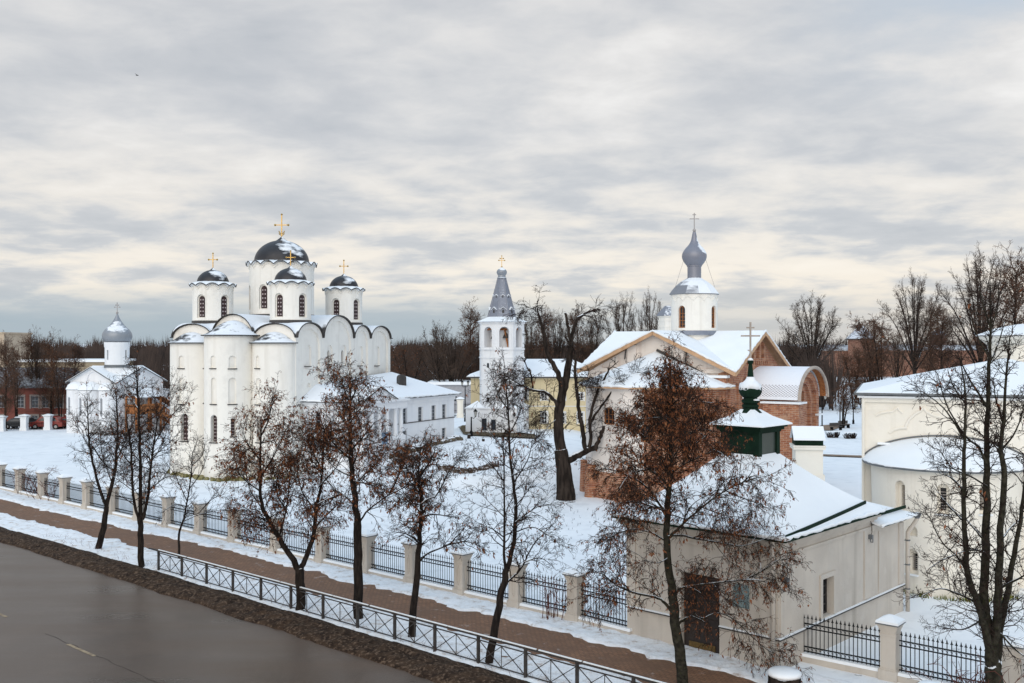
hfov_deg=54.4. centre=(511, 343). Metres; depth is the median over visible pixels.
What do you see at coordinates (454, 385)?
pale villa
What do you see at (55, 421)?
parked car
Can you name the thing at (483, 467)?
eroded soil
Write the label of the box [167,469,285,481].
cathedral footing moss
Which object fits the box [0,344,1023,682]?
ground
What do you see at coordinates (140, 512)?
street tree
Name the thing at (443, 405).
window
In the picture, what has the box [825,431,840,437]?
clipped hedge
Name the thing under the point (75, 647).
road marking
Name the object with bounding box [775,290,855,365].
bare tree
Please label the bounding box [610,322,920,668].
gatehouse chapel
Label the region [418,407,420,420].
window
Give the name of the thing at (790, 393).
brick church
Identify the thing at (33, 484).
bramble bush
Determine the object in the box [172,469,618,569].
dry grass
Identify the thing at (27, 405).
red house
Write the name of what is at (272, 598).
dry weeds
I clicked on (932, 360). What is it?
bare tree
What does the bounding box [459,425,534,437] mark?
bare ground
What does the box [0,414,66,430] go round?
post fence
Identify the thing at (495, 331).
bell tower
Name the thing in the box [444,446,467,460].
young shrub
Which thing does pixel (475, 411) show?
street lamp
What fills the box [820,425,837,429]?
court path
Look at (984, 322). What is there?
bare tree
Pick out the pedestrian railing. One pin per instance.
(577, 667)
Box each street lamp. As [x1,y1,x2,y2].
[461,381,468,421]
[470,409,477,436]
[821,396,826,425]
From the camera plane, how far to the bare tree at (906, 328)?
222.13 m
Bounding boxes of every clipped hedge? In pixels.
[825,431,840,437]
[842,432,857,438]
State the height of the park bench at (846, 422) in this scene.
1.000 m
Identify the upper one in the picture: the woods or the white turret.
the white turret
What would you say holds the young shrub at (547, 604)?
on the ground at (42, 448)
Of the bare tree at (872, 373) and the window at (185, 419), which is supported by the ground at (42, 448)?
the bare tree at (872, 373)
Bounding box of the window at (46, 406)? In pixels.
[42,396,48,407]
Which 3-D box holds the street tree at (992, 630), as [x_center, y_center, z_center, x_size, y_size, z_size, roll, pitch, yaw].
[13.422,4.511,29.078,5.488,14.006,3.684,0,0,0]
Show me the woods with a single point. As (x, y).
(155, 358)
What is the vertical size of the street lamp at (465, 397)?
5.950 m
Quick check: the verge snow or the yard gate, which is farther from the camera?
the yard gate
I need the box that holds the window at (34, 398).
[31,396,37,407]
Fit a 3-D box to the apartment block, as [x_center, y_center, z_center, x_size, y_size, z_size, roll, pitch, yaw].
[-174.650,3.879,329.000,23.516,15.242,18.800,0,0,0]
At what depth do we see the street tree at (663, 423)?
31.23 m
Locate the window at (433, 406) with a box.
[432,405,434,418]
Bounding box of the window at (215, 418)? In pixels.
[214,415,216,440]
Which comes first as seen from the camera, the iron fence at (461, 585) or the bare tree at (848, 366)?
the iron fence at (461, 585)
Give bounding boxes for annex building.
[299,372,461,473]
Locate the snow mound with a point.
(927, 681)
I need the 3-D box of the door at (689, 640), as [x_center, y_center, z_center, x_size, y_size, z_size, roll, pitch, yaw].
[6.816,9.605,35.548,1.568,2.730,0.148,0,0,43]
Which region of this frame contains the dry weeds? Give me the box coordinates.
[46,534,571,681]
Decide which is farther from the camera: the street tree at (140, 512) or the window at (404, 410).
the window at (404, 410)
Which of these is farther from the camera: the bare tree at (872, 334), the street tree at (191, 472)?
the bare tree at (872, 334)
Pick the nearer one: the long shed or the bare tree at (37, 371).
the bare tree at (37, 371)
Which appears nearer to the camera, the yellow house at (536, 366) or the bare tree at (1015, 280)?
the yellow house at (536, 366)
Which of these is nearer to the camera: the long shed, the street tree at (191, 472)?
the street tree at (191, 472)
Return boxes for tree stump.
[767,666,801,682]
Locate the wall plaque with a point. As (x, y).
(744, 594)
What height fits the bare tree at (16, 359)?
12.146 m
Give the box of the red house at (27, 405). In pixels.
[0,367,80,420]
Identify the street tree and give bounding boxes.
[58,376,154,548]
[85,343,199,567]
[152,430,243,557]
[207,370,378,610]
[294,350,469,618]
[376,424,497,636]
[454,347,577,663]
[557,330,815,682]
[892,258,1023,682]
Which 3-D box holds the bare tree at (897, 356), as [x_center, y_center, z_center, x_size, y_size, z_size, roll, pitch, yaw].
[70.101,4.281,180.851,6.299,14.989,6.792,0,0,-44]
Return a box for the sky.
[0,0,1023,343]
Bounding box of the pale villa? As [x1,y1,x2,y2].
[427,380,470,412]
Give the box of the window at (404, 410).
[403,408,405,422]
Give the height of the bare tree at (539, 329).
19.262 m
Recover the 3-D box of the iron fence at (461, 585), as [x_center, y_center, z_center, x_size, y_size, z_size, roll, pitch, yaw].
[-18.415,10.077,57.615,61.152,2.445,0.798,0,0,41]
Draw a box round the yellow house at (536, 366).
[466,359,587,432]
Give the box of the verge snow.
[0,513,641,682]
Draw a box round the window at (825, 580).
[823,578,826,613]
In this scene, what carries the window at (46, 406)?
in the red house at (27, 405)
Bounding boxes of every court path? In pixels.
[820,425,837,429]
[823,454,861,456]
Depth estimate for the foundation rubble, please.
91.99 m
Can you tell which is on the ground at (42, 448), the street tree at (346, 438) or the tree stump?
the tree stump
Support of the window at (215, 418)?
in the cathedral
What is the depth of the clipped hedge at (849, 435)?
115.33 m
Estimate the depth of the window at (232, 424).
81.34 m
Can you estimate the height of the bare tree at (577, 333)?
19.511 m
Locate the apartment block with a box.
[0,332,32,366]
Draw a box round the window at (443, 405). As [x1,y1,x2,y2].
[442,404,444,417]
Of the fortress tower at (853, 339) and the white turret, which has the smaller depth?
the white turret
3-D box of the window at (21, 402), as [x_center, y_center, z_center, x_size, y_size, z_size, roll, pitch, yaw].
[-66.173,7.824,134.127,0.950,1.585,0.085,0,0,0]
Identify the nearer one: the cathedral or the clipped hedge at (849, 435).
the cathedral
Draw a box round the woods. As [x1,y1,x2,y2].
[17,333,974,410]
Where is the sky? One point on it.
(833, 149)
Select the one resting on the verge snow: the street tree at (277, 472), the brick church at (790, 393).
the street tree at (277, 472)
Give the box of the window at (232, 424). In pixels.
[231,419,233,434]
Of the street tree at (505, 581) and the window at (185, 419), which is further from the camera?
the window at (185, 419)
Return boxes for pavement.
[0,499,756,682]
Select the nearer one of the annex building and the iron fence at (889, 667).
the iron fence at (889, 667)
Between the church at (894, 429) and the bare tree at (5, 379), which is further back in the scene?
the bare tree at (5, 379)
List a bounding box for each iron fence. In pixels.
[0,461,631,634]
[801,614,1023,682]
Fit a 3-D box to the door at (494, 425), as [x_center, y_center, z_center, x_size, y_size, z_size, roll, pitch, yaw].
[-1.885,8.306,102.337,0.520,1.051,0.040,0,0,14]
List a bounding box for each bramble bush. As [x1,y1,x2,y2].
[1,464,74,500]
[904,654,1023,682]
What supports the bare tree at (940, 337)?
on the ground at (42, 448)
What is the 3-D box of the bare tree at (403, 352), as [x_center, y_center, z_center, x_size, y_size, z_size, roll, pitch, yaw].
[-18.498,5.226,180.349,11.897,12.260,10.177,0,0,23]
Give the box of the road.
[0,543,433,682]
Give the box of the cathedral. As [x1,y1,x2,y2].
[167,213,392,478]
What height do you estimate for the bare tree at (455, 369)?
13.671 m
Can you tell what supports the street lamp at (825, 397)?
on the ground at (42, 448)
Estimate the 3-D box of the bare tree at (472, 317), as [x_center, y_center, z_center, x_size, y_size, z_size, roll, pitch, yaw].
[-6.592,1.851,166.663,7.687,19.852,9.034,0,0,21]
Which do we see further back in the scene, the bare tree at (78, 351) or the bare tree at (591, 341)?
the bare tree at (591, 341)
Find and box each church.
[65,303,169,433]
[577,213,828,503]
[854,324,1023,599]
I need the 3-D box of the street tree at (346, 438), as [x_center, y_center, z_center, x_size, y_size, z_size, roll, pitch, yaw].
[-5.262,5.796,39.831,7.332,11.219,5.230,0,0,0]
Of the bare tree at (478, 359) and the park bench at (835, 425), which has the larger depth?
the bare tree at (478, 359)
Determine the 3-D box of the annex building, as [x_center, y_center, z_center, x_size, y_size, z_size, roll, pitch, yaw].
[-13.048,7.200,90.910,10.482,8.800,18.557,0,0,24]
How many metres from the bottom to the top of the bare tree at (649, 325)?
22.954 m
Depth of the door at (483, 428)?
102.55 m
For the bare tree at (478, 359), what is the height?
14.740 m
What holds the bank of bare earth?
on the ground at (42, 448)
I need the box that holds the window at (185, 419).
[183,414,187,439]
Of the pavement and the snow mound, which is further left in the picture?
the pavement
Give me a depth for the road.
36.75 m
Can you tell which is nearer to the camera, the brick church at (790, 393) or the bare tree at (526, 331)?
the brick church at (790, 393)
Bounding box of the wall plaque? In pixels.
[733,584,748,608]
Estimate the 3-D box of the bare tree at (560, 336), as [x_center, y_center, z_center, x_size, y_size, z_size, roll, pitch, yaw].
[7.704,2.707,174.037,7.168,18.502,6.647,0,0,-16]
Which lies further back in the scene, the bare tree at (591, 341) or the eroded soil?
the bare tree at (591, 341)
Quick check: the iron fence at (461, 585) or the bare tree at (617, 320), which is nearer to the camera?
the iron fence at (461, 585)
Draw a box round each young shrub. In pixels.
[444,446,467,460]
[539,571,580,619]
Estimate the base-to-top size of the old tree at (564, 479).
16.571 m
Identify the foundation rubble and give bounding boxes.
[389,435,462,457]
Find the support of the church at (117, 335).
on the ground at (42, 448)
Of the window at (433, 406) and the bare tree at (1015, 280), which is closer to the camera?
the window at (433, 406)
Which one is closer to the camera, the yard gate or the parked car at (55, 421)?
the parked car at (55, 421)
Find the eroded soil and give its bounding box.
[439,462,498,473]
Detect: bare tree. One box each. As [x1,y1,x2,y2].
[0,330,25,430]
[2,339,31,427]
[19,324,48,378]
[24,332,49,381]
[28,326,71,413]
[45,342,76,416]
[66,334,86,376]
[390,339,430,380]
[412,320,461,380]
[424,331,479,381]
[454,296,484,379]
[461,333,479,374]
[524,314,543,358]
[525,300,560,358]
[539,308,580,358]
[561,302,594,362]
[577,310,613,361]
[602,291,636,340]
[630,286,661,330]
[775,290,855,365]
[778,328,807,365]
[827,378,865,427]
[836,348,875,408]
[845,309,912,381]
[848,360,888,386]
[851,321,892,381]
[876,266,951,373]
[882,327,916,377]
[908,294,959,372]
[912,304,974,371]
[936,241,1022,362]
[964,240,1023,360]
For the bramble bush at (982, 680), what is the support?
on the ground at (42, 448)
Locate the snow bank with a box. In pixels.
[0,489,850,682]
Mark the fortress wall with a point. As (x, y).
(845, 348)
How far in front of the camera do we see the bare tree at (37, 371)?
135.93 m
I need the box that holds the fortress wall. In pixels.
[821,345,987,376]
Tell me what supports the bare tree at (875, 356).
on the ground at (42, 448)
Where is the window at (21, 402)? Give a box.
[18,396,23,407]
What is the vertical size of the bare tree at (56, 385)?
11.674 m
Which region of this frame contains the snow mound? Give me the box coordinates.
[918,680,939,682]
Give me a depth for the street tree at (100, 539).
52.95 m
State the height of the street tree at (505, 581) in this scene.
11.257 m
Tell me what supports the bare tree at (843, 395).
on the ground at (42, 448)
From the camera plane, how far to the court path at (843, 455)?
97.05 m
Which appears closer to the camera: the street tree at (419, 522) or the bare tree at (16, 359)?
the street tree at (419, 522)
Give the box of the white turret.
[656,306,670,330]
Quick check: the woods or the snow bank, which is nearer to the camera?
the snow bank
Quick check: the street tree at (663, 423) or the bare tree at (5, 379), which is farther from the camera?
the bare tree at (5, 379)
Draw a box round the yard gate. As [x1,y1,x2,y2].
[454,397,470,417]
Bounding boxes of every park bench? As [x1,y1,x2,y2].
[829,423,842,430]
[838,420,850,427]
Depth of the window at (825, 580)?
36.33 m
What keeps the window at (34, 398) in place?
in the red house at (27, 405)
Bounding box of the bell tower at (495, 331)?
[465,255,528,432]
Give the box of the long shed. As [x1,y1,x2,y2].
[18,359,135,371]
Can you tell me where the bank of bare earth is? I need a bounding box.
[0,526,530,682]
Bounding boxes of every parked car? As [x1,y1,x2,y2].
[7,416,35,428]
[30,416,65,428]
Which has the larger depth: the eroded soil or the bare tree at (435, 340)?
the bare tree at (435, 340)
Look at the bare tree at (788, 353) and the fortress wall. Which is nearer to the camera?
the bare tree at (788, 353)
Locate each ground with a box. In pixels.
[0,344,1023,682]
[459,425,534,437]
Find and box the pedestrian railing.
[149,547,664,682]
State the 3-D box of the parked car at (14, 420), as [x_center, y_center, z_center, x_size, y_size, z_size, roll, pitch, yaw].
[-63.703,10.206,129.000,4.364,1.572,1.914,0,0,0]
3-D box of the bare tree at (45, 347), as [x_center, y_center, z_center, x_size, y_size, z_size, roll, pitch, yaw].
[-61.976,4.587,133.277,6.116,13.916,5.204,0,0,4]
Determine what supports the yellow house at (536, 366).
on the ground at (42, 448)
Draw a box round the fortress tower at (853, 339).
[845,322,874,376]
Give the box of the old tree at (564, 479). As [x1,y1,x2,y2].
[483,282,660,500]
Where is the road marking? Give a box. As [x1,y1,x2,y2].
[0,613,95,655]
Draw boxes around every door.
[482,419,486,429]
[491,420,495,429]
[684,572,718,653]

